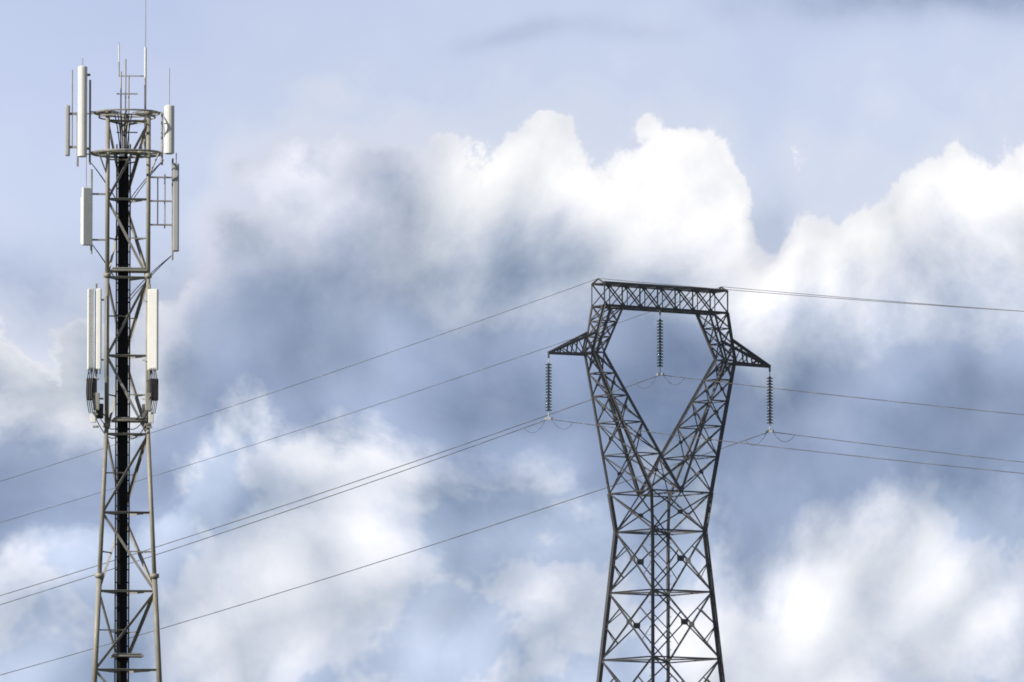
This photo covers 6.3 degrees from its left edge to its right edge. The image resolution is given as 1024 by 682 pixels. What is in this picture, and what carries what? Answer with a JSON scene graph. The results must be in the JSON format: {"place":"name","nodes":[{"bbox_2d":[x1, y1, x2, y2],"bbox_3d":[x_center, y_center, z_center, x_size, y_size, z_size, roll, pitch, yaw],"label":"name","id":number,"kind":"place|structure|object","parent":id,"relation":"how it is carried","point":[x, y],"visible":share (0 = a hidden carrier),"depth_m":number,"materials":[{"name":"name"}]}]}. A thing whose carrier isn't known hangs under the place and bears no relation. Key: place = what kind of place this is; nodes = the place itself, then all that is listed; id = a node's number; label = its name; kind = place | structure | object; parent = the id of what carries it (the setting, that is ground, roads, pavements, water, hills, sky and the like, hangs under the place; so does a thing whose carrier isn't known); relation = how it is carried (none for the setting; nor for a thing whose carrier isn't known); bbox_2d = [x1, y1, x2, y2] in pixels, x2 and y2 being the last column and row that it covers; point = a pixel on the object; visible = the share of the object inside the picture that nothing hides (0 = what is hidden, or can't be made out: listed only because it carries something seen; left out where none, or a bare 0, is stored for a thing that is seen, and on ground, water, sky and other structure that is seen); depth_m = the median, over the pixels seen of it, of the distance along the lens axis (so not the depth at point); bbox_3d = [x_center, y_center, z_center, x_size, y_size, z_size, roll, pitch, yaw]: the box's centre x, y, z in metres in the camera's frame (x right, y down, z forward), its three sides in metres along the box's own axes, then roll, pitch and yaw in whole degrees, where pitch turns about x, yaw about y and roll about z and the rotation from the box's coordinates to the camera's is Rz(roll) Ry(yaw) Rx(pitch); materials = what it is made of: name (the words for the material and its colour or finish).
{"place":"outdoors","nodes":[
{"label":"outdoors","id":0,"kind":"place"},
{"bbox_2d":[86,378,157,418],"bbox_3d":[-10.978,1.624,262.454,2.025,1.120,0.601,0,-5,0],"label":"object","id":1,"kind":"object","parent":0,"point":[94,387],"visible":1,"depth_m":262.36,"materials":[{"name":"grey metal"}]},
{"bbox_2d":[0,0,1023,681],"label":"sky","id":2,"kind":"structure","parent":0,"point":[360,180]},
{"label":"ground","id":3,"kind":"structure","parent":0,"visible":0},
{"bbox_2d":[92,111,161,681],"bbox_3d":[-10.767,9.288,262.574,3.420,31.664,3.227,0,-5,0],"label":"tower legs","id":4,"kind":"object","parent":3,"relation":"on","point":[99,575],"visible":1,"depth_m":262.43,"materials":[{"name":"grey metal"}]},
{"bbox_2d":[65,45,178,422],"bbox_3d":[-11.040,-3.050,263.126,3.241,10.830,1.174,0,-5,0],"label":"cell antennas","id":5,"kind":"object","parent":4,"relation":"attached to","point":[153,294],"depth_m":262.76,"materials":[{"name":"white plastic"}]},
{"bbox_2d":[69,0,176,681],"bbox_3d":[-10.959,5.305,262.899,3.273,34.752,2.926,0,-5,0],"label":"cell tower","id":6,"kind":"structure","parent":4,"relation":"attached to","point":[139,152],"depth_m":262.93,"materials":[{"name":"grey metal"}]},
{"bbox_2d":[86,112,171,681],"bbox_3d":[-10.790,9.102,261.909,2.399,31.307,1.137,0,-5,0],"label":"cables","id":7,"kind":"object","parent":6,"relation":"attached to","point":[121,399],"visible":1,"depth_m":262.67,"materials":[{"name":"black rubber"}]},
{"bbox_2d":[548,278,770,681],"bbox_3d":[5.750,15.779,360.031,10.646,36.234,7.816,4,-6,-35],"label":"power pylon","id":8,"kind":"object","parent":3,"relation":"on","point":[611,397],"visible":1,"depth_m":360.75,"materials":[{"name":"metal"}]},
{"bbox_2d":[0,278,1023,674],"bbox_3d":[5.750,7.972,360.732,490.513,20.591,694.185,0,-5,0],"label":"conductors","id":9,"kind":"object","parent":8,"relation":"attached to","point":[512,432],"visible":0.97,"depth_m":367.61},
{"bbox_2d":[545,358,773,432],"bbox_3d":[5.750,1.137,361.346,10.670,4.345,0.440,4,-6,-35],"label":"insulator fittings","id":10,"kind":"object","parent":8,"relation":"attached to","point":[657,374],"visible":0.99,"depth_m":361.23,"materials":[{"name":"grey metal"}]},
{"bbox_2d":[545,319,772,423],"bbox_3d":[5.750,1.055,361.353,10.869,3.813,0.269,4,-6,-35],"label":"insulator discs","id":11,"kind":"object","parent":10,"relation":"attached to","point":[660,365],"visible":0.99,"depth_m":361.40,"materials":[{"name":"black glass"}]}
]}

